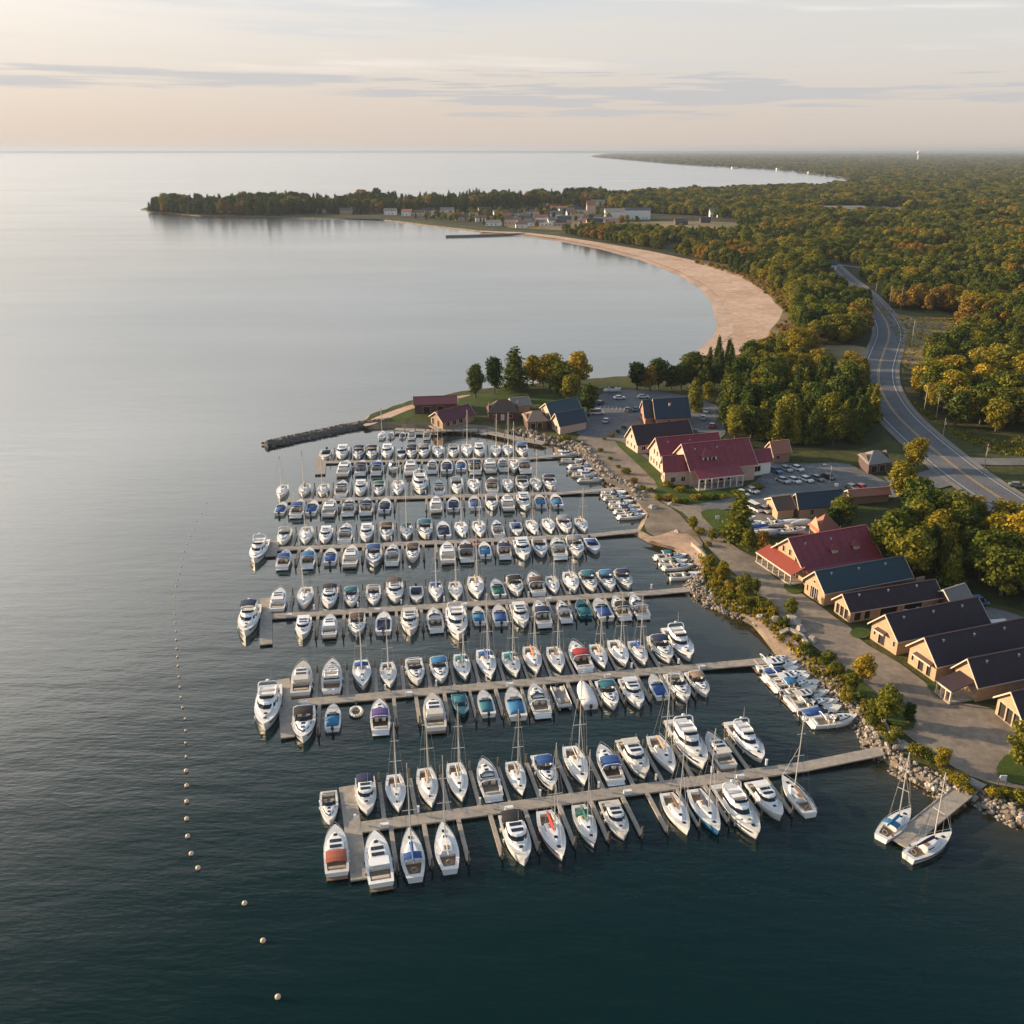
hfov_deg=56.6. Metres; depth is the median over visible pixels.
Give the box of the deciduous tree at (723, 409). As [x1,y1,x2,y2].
[716,399,733,428]
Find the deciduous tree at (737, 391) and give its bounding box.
[729,384,742,404]
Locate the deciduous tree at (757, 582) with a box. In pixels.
[752,578,761,592]
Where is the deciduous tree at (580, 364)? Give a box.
[568,351,592,386]
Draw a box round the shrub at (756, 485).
[752,482,763,488]
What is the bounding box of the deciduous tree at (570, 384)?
[560,374,581,397]
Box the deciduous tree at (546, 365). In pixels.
[535,352,565,390]
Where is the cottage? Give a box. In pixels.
[764,439,791,462]
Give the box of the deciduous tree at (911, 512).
[895,504,919,523]
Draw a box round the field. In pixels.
[619,221,737,229]
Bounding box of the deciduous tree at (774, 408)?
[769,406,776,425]
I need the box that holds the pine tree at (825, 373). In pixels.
[824,368,828,382]
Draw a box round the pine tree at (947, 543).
[935,531,953,568]
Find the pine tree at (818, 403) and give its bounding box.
[805,399,823,437]
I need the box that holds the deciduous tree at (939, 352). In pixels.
[926,346,946,361]
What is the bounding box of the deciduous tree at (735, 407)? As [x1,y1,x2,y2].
[724,404,745,435]
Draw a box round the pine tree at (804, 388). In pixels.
[799,381,808,395]
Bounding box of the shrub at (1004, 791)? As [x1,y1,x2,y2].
[997,786,1012,798]
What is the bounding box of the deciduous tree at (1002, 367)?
[991,363,1007,381]
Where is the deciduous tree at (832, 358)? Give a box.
[824,352,837,363]
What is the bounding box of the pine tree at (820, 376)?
[814,364,824,384]
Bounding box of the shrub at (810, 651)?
[804,647,816,655]
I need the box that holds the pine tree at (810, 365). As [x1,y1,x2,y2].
[807,362,812,370]
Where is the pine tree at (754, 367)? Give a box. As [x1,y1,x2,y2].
[750,363,758,375]
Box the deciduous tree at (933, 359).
[925,357,940,361]
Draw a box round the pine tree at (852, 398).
[849,395,856,408]
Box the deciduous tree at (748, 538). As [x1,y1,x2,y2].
[739,529,757,550]
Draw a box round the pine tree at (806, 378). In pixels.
[800,367,812,381]
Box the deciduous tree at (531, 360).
[522,354,539,385]
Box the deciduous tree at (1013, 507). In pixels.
[986,498,1023,522]
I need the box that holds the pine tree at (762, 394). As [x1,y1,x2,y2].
[757,384,767,406]
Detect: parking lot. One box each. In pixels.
[576,389,725,437]
[701,462,898,509]
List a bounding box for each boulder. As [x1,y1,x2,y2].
[648,504,657,508]
[770,616,777,621]
[786,615,801,625]
[796,623,806,631]
[807,635,816,643]
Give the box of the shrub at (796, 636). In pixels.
[793,633,801,639]
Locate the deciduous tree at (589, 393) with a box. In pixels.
[580,383,598,411]
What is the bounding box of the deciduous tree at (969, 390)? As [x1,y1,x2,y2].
[953,386,981,421]
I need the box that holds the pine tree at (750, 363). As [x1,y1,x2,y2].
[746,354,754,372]
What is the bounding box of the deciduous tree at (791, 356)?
[778,352,797,366]
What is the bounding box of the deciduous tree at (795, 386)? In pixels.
[788,382,801,393]
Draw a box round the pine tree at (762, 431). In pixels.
[752,400,772,439]
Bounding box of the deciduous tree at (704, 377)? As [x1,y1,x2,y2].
[696,370,713,391]
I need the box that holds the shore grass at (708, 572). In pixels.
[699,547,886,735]
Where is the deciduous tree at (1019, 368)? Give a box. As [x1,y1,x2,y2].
[1008,359,1023,373]
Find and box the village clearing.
[501,222,577,229]
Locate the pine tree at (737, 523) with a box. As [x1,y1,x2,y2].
[715,490,758,544]
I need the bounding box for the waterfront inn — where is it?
[647,432,773,490]
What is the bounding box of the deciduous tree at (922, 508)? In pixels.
[909,499,934,524]
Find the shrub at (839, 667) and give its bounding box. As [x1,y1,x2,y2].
[828,661,845,672]
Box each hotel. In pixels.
[604,208,624,218]
[623,207,650,218]
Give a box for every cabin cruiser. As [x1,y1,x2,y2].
[269,585,287,613]
[275,549,291,569]
[277,526,292,545]
[289,499,305,517]
[290,659,313,698]
[291,704,316,742]
[295,615,312,639]
[300,547,315,568]
[319,525,332,544]
[319,790,338,824]
[321,499,336,517]
[321,583,338,608]
[321,612,337,638]
[323,821,349,880]
[334,480,348,497]
[336,444,349,459]
[336,460,350,476]
[337,523,352,543]
[341,498,355,516]
[342,545,358,568]
[343,586,359,607]
[348,612,366,636]
[352,445,364,459]
[354,479,367,496]
[354,772,377,815]
[355,460,366,475]
[359,497,372,515]
[360,523,373,542]
[364,827,393,892]
[365,543,381,566]
[365,584,381,605]
[366,444,377,459]
[369,696,390,735]
[370,460,382,475]
[373,480,384,495]
[379,521,393,540]
[381,443,392,459]
[385,544,399,565]
[385,577,404,603]
[400,607,419,635]
[404,459,416,475]
[404,657,425,685]
[406,444,417,458]
[406,542,419,562]
[408,430,415,439]
[417,519,432,539]
[418,443,429,458]
[422,690,446,733]
[423,430,430,439]
[426,606,444,633]
[427,459,437,473]
[429,655,449,683]
[430,496,441,512]
[433,480,444,494]
[439,541,455,564]
[448,444,458,457]
[450,476,462,493]
[458,540,474,562]
[468,457,481,474]
[474,442,484,457]
[477,758,503,802]
[484,458,496,473]
[485,477,498,493]
[485,493,497,510]
[491,520,504,537]
[497,458,507,471]
[497,539,511,559]
[498,809,530,865]
[501,494,514,511]
[505,574,523,596]
[509,601,528,627]
[512,536,530,560]
[516,442,527,456]
[516,475,528,491]
[516,492,530,511]
[517,456,531,473]
[526,571,545,596]
[527,681,551,718]
[530,753,557,790]
[531,537,547,557]
[532,598,552,628]
[542,474,556,490]
[550,537,567,559]
[553,450,577,457]
[556,515,571,533]
[556,598,572,623]
[565,534,583,557]
[567,461,590,467]
[569,638,593,673]
[571,469,597,477]
[577,475,602,482]
[578,569,597,592]
[594,679,618,709]
[596,569,615,591]
[596,743,624,786]
[598,798,628,840]
[602,493,629,500]
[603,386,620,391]
[609,502,636,509]
[611,596,631,620]
[613,506,640,514]
[613,568,632,589]
[615,737,649,778]
[616,511,645,519]
[617,675,643,708]
[629,594,650,619]
[647,633,673,663]
[652,550,686,560]
[660,561,691,570]
[662,672,690,702]
[684,670,709,697]
[705,729,737,771]
[744,778,783,820]
[751,653,792,668]
[752,655,796,673]
[759,518,786,527]
[760,668,805,682]
[765,669,809,688]
[770,677,813,693]
[780,524,805,534]
[781,686,824,705]
[787,696,833,712]
[805,711,856,729]
[808,688,828,696]
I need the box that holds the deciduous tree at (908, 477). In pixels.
[901,475,934,495]
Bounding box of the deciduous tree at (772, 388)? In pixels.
[757,380,779,401]
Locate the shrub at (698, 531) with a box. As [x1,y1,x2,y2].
[694,527,704,534]
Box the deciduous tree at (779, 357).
[772,353,789,375]
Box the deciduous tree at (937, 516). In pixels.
[918,508,960,544]
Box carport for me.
[938,582,972,602]
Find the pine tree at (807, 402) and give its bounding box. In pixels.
[801,391,812,422]
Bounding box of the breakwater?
[261,417,390,447]
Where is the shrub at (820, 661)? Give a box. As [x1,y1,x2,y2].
[817,657,828,664]
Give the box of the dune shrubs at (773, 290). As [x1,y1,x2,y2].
[694,260,795,343]
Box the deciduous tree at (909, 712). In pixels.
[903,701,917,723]
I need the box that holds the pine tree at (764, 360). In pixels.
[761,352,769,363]
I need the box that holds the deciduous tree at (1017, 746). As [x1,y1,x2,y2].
[1006,720,1023,764]
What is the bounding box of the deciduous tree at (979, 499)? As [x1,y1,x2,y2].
[961,494,989,516]
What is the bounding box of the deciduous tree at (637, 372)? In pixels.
[628,361,645,389]
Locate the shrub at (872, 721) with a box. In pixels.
[865,715,881,726]
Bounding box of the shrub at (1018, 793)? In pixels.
[1013,787,1023,805]
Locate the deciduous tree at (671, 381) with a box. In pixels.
[663,365,680,389]
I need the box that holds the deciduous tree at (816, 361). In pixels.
[812,356,822,369]
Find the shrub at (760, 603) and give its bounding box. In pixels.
[756,600,772,608]
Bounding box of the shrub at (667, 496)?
[663,493,672,499]
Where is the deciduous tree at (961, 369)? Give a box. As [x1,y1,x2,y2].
[950,366,971,384]
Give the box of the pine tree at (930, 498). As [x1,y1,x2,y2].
[919,485,938,513]
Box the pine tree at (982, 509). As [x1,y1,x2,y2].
[977,501,989,525]
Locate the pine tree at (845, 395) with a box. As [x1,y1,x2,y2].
[840,385,851,404]
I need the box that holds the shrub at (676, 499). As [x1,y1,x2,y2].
[671,497,680,502]
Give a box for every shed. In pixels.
[764,495,796,519]
[792,489,843,518]
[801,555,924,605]
[831,579,942,622]
[993,688,1023,726]
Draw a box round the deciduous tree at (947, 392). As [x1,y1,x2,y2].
[933,383,954,412]
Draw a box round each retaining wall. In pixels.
[691,542,706,556]
[779,627,807,643]
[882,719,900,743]
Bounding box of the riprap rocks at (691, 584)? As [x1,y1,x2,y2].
[682,572,745,618]
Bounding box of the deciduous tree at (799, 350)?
[794,348,804,358]
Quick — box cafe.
[522,410,548,429]
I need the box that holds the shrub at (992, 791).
[985,786,1000,797]
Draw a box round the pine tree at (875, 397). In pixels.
[869,383,884,421]
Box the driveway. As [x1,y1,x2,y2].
[984,606,1021,619]
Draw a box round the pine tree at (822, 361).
[815,358,826,377]
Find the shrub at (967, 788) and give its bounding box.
[962,783,975,793]
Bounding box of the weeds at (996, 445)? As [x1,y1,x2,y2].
[908,398,1023,455]
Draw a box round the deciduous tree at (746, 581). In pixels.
[736,572,754,596]
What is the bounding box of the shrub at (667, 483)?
[662,480,673,486]
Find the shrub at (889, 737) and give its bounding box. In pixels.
[884,732,897,741]
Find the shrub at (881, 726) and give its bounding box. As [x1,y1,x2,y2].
[876,722,886,730]
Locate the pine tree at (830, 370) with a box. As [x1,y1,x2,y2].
[826,359,834,384]
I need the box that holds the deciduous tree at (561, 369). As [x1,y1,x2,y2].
[545,360,577,395]
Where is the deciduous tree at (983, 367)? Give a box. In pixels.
[972,363,999,380]
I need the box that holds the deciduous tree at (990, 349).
[970,346,998,356]
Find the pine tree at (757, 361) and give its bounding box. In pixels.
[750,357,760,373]
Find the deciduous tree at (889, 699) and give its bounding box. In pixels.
[875,682,906,721]
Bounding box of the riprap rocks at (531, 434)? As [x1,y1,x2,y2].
[504,428,646,504]
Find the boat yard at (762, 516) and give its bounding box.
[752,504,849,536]
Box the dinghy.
[349,703,362,717]
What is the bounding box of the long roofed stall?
[844,486,891,503]
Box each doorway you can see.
[423,406,429,412]
[835,602,839,612]
[839,605,844,615]
[843,608,848,620]
[853,612,861,620]
[863,611,870,619]
[871,465,877,471]
[877,634,885,645]
[879,464,885,470]
[879,606,897,616]
[904,602,922,608]
[917,660,923,671]
[925,666,931,675]
[997,701,1006,718]
[1004,706,1013,725]
[1011,712,1019,726]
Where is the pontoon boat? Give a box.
[550,683,571,710]
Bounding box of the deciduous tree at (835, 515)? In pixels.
[826,508,843,526]
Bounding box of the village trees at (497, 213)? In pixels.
[415,200,638,226]
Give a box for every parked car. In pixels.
[596,400,603,404]
[602,418,609,422]
[613,395,625,399]
[624,407,631,411]
[632,406,639,411]
[637,394,648,398]
[708,422,715,427]
[745,486,759,493]
[761,505,771,513]
[770,466,782,473]
[775,476,790,483]
[779,464,793,471]
[786,476,801,483]
[790,464,804,471]
[798,475,813,482]
[809,474,824,481]
[820,472,835,479]
[844,483,859,488]
[856,483,869,487]
[1008,481,1023,488]
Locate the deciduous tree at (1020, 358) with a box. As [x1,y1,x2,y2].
[1006,354,1023,370]
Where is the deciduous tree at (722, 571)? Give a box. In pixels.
[715,560,731,579]
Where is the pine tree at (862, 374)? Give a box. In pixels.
[857,363,867,394]
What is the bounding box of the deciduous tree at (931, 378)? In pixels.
[918,372,939,401]
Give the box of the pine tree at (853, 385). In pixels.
[849,378,857,396]
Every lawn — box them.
[784,583,803,592]
[847,668,914,728]
[850,627,870,637]
[927,682,940,697]
[996,754,1023,784]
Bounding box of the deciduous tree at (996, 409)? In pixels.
[981,397,1014,432]
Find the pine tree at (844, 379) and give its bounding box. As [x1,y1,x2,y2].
[837,373,849,402]
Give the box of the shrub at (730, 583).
[725,579,736,587]
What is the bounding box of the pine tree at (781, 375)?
[778,367,787,389]
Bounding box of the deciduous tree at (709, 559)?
[703,554,715,568]
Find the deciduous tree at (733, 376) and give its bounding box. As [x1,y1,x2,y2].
[721,371,743,394]
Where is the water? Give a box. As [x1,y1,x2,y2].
[0,153,1023,1023]
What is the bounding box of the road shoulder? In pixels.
[839,264,1023,510]
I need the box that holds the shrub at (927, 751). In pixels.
[917,746,934,756]
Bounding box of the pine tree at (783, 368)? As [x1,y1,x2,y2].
[780,363,788,387]
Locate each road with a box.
[835,264,1023,509]
[883,469,950,488]
[904,324,944,326]
[971,457,1023,464]
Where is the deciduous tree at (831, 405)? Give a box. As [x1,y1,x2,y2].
[819,391,842,427]
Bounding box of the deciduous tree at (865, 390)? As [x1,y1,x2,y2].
[861,383,881,397]
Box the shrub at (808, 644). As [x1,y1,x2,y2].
[800,640,812,649]
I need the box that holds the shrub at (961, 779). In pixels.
[947,772,970,786]
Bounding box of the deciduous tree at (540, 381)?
[533,362,545,387]
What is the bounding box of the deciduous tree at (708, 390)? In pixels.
[701,381,714,401]
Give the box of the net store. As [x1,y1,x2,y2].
[508,396,531,412]
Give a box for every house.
[339,208,351,214]
[350,206,380,212]
[383,208,396,214]
[401,209,411,215]
[412,210,424,215]
[422,208,433,213]
[440,207,454,211]
[445,212,463,217]
[455,214,464,220]
[475,215,486,221]
[478,207,490,209]
[485,220,500,225]
[500,212,511,216]
[504,216,514,223]
[506,209,518,212]
[511,213,529,216]
[515,222,527,227]
[516,220,547,225]
[517,216,532,219]
[524,207,535,211]
[525,212,539,218]
[535,214,547,219]
[547,217,555,225]
[550,206,565,210]
[550,211,561,218]
[553,220,566,225]
[557,216,571,223]
[558,207,574,210]
[565,210,576,214]
[570,206,581,209]
[574,213,586,218]
[578,219,585,225]
[583,214,597,218]
[585,218,603,222]
[586,200,595,213]
[591,199,604,206]
[594,216,611,223]
[605,219,618,223]
[624,419,693,452]
[674,219,687,224]
[699,217,710,222]
[709,208,715,216]
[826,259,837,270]
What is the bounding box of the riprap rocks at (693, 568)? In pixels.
[688,553,705,575]
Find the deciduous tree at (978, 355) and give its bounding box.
[969,353,986,364]
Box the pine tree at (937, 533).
[930,522,946,565]
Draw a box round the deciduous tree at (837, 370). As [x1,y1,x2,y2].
[833,367,842,376]
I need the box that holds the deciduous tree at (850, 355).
[841,350,859,359]
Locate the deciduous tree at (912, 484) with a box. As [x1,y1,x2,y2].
[898,476,934,507]
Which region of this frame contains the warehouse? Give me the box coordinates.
[824,206,864,208]
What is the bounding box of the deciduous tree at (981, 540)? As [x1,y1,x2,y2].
[965,530,1003,579]
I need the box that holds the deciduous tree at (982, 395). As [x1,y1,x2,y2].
[972,389,995,424]
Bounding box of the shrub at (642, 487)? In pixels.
[639,484,645,489]
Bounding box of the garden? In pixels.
[615,440,764,503]
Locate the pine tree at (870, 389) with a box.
[865,384,881,408]
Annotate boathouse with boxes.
[413,395,457,413]
[428,404,475,432]
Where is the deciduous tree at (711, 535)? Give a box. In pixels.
[707,528,716,539]
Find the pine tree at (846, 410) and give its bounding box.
[838,399,853,438]
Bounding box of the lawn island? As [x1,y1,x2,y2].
[701,509,773,554]
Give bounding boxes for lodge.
[639,397,691,423]
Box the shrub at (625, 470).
[621,467,631,473]
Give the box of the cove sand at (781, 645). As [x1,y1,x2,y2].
[746,614,802,658]
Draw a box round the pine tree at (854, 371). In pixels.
[850,365,858,390]
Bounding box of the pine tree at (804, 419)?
[799,407,807,435]
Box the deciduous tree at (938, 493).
[905,484,952,511]
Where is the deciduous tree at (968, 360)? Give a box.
[950,353,971,370]
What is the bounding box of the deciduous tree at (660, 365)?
[647,357,670,388]
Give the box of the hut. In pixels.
[807,514,839,533]
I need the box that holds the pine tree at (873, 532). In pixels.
[869,519,887,557]
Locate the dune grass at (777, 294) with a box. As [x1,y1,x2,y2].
[710,266,794,357]
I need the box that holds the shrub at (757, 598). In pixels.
[751,594,766,603]
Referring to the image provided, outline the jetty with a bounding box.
[446,233,524,236]
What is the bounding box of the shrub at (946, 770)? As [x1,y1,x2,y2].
[939,768,954,775]
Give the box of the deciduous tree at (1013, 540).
[995,529,1023,564]
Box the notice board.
[996,775,1007,787]
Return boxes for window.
[755,466,760,471]
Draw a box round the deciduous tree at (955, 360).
[934,354,966,376]
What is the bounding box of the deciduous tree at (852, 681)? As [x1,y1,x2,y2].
[845,672,859,691]
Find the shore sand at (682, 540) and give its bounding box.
[644,530,713,567]
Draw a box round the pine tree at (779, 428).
[765,403,791,440]
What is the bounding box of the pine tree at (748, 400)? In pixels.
[741,390,753,433]
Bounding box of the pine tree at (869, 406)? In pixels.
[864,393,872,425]
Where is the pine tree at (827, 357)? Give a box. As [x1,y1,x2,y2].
[824,354,829,369]
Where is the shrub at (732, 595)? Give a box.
[727,592,735,598]
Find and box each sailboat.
[276,457,288,498]
[297,542,313,609]
[298,452,310,497]
[299,485,313,544]
[317,456,329,497]
[352,611,370,689]
[378,407,385,439]
[380,616,396,687]
[385,722,405,812]
[391,445,404,495]
[400,486,412,539]
[400,763,424,883]
[416,703,437,807]
[429,548,442,601]
[432,415,443,458]
[434,756,458,874]
[446,706,467,801]
[448,545,462,600]
[453,612,470,680]
[454,486,467,537]
[461,418,472,457]
[467,448,479,493]
[467,530,483,598]
[472,487,485,537]
[476,593,495,679]
[490,415,501,457]
[502,415,512,456]
[502,450,513,492]
[502,606,520,677]
[505,709,525,795]
[507,421,518,472]
[522,600,541,674]
[525,489,538,534]
[530,450,541,491]
[536,743,565,860]
[542,487,554,534]
[545,542,559,594]
[546,598,564,673]
[562,530,578,592]
[562,679,587,786]
[571,750,596,847]
[574,489,587,532]
[589,606,607,669]
[607,595,628,667]
[628,599,647,665]
[646,671,675,773]
[660,735,689,834]
[687,728,719,835]
[782,713,816,818]
[874,752,910,843]
[902,772,951,864]
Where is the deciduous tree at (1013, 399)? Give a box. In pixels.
[988,386,1023,426]
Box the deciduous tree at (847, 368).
[836,362,860,389]
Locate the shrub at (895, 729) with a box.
[890,725,905,737]
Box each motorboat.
[274,501,286,515]
[305,500,318,515]
[319,447,331,459]
[323,547,336,565]
[325,702,340,732]
[375,610,391,635]
[378,498,390,513]
[388,432,393,438]
[388,459,398,472]
[397,447,405,458]
[399,432,405,438]
[409,583,423,603]
[436,521,450,539]
[441,459,452,473]
[447,496,459,511]
[451,690,468,716]
[456,459,465,471]
[468,495,480,510]
[472,537,478,545]
[472,605,485,625]
[477,689,495,718]
[478,541,491,558]
[490,578,506,598]
[492,604,508,626]
[505,685,527,721]
[509,520,522,535]
[534,494,546,508]
[550,493,563,508]
[559,457,582,462]
[566,466,591,472]
[575,598,592,619]
[577,681,597,710]
[583,535,599,553]
[593,596,613,621]
[599,489,626,496]
[607,499,632,505]
[648,673,668,700]
[656,558,687,565]
[667,570,698,580]
[748,524,769,529]
[751,520,761,524]
[754,529,777,535]
[759,664,798,675]
[776,527,791,534]
[779,683,816,697]
[783,519,797,525]
[790,519,810,525]
[794,679,818,689]
[797,703,841,721]
[809,698,838,705]
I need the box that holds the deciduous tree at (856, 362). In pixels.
[849,359,858,364]
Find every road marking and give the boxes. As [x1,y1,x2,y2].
[836,270,1003,500]
[839,272,1006,501]
[846,272,1023,499]
[868,321,992,506]
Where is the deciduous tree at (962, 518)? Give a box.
[948,507,984,545]
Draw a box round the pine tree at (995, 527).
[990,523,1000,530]
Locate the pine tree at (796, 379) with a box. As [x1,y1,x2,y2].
[792,374,800,383]
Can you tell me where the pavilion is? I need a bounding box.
[857,450,891,473]
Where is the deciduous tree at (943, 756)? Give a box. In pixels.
[934,747,953,767]
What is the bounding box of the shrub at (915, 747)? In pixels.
[907,742,926,755]
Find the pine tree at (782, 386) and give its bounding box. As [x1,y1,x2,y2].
[778,376,785,391]
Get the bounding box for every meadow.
[390,387,589,420]
[820,345,865,368]
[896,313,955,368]
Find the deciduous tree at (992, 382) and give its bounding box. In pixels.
[986,380,998,392]
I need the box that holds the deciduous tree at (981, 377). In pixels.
[970,372,992,385]
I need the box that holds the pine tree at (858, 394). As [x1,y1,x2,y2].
[854,388,862,407]
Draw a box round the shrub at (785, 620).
[776,615,790,625]
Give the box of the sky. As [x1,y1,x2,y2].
[0,0,1023,150]
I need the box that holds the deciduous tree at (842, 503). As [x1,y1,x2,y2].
[830,492,858,527]
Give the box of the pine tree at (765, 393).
[764,385,769,416]
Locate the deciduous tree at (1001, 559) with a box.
[973,544,1023,595]
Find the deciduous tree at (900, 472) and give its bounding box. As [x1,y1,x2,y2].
[886,460,919,499]
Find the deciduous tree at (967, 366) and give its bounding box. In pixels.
[959,364,974,371]
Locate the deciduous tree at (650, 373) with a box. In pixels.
[641,365,658,390]
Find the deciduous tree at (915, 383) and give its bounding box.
[910,364,936,396]
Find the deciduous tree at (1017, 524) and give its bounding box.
[1003,510,1023,536]
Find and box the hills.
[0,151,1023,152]
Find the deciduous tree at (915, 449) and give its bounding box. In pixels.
[903,437,930,466]
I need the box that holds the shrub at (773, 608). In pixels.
[764,603,779,612]
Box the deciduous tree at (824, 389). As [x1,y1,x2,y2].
[811,385,834,412]
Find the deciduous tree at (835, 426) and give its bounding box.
[824,413,847,444]
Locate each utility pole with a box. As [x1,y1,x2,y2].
[941,419,949,440]
[982,444,992,473]
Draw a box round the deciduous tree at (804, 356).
[796,353,814,367]
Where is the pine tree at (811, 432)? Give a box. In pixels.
[800,405,824,444]
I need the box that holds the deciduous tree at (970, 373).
[962,368,976,385]
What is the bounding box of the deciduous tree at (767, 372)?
[760,367,783,383]
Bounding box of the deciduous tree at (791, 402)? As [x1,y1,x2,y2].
[774,393,807,437]
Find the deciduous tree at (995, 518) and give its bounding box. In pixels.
[979,510,1013,530]
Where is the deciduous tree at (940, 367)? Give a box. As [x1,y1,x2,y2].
[912,359,956,387]
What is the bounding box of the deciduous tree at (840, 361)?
[835,359,852,367]
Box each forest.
[561,217,1023,379]
[592,152,1023,178]
[605,172,1023,227]
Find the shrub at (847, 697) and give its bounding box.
[839,691,853,701]
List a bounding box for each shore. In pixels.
[140,161,1023,828]
[578,442,702,546]
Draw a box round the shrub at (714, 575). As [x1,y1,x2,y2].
[711,572,719,577]
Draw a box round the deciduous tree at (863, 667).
[850,653,877,681]
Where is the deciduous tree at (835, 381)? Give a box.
[826,375,851,399]
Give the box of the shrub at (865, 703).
[860,698,875,709]
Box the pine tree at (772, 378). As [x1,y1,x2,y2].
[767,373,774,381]
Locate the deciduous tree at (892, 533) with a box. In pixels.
[882,523,909,557]
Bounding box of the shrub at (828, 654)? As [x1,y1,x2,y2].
[821,649,837,659]
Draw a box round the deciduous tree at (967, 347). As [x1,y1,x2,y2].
[955,341,977,356]
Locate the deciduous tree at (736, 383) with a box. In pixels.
[726,381,740,394]
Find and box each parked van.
[589,408,604,414]
[747,499,762,512]
[972,594,989,606]
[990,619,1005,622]
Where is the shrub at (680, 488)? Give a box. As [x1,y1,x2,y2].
[675,486,684,491]
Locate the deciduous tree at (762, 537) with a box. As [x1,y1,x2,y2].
[755,530,769,548]
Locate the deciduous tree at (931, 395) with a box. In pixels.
[924,382,945,409]
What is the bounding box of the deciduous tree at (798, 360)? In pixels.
[794,358,806,368]
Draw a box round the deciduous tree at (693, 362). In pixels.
[679,351,706,387]
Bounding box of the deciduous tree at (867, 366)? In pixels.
[857,362,869,372]
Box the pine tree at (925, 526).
[915,520,938,573]
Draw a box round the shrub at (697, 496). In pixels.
[690,494,702,499]
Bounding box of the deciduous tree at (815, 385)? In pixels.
[804,382,828,411]
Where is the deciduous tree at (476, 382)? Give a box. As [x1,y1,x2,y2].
[465,363,486,397]
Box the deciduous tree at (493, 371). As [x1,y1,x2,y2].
[485,356,502,393]
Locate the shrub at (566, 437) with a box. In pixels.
[561,434,570,439]
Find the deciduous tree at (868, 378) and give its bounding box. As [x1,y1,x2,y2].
[859,373,871,388]
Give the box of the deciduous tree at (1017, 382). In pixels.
[996,374,1023,389]
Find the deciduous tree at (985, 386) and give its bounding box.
[970,382,998,421]
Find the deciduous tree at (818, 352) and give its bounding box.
[809,349,825,365]
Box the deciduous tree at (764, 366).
[756,361,777,377]
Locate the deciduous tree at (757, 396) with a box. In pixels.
[737,383,763,407]
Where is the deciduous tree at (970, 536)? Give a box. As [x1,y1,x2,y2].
[962,528,981,559]
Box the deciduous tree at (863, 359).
[856,357,871,374]
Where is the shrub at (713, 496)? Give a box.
[708,493,719,499]
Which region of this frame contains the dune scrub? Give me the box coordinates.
[692,258,810,359]
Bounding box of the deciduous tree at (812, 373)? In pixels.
[808,371,816,382]
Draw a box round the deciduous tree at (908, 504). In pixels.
[905,501,938,513]
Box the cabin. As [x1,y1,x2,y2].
[486,399,519,421]
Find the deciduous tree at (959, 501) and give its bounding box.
[942,489,983,541]
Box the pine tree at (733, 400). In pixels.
[731,394,737,405]
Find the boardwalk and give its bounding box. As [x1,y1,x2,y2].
[394,427,547,447]
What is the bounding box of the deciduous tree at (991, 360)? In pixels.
[972,353,1007,369]
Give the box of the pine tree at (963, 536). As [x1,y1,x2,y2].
[953,526,971,564]
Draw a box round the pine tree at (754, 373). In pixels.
[750,369,757,378]
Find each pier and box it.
[260,569,725,645]
[265,516,690,566]
[277,635,801,738]
[287,477,623,514]
[315,444,580,474]
[339,728,909,881]
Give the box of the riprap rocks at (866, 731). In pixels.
[796,652,902,761]
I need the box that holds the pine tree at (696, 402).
[688,377,706,412]
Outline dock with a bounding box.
[891,777,986,847]
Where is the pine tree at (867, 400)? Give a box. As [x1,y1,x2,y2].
[864,396,874,429]
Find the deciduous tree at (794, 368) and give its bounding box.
[787,364,803,385]
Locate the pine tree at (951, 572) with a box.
[936,542,968,586]
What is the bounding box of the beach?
[480,231,782,356]
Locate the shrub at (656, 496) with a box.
[654,494,661,499]
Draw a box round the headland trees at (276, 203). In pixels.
[147,186,610,215]
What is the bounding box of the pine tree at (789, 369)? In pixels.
[788,360,798,379]
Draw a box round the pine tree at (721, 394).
[715,366,730,403]
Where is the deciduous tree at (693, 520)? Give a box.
[687,515,698,528]
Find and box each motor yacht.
[237,592,261,636]
[249,533,269,563]
[254,668,282,730]
[321,656,342,696]
[412,468,427,494]
[445,600,467,639]
[660,612,693,661]
[662,708,707,769]
[709,779,760,838]
[722,716,764,762]
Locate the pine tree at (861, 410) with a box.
[856,395,869,431]
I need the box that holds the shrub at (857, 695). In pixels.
[851,689,866,700]
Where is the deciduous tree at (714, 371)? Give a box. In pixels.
[708,364,723,387]
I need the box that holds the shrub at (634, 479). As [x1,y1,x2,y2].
[629,477,637,482]
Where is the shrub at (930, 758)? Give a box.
[925,753,936,763]
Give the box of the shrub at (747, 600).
[739,596,752,604]
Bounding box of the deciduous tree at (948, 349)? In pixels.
[930,341,956,355]
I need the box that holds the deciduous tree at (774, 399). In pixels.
[767,393,786,415]
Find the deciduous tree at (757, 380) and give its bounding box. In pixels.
[751,378,769,384]
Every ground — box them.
[143,164,1023,811]
[146,209,505,219]
[404,208,634,231]
[560,203,1023,427]
[711,393,882,450]
[881,506,1023,610]
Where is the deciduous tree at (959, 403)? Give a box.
[944,390,973,425]
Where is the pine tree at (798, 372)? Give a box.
[790,365,805,381]
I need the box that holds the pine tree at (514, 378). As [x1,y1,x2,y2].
[496,346,535,390]
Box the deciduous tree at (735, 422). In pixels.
[727,410,745,437]
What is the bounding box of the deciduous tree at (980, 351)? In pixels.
[968,348,995,362]
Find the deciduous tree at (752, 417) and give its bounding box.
[744,406,764,437]

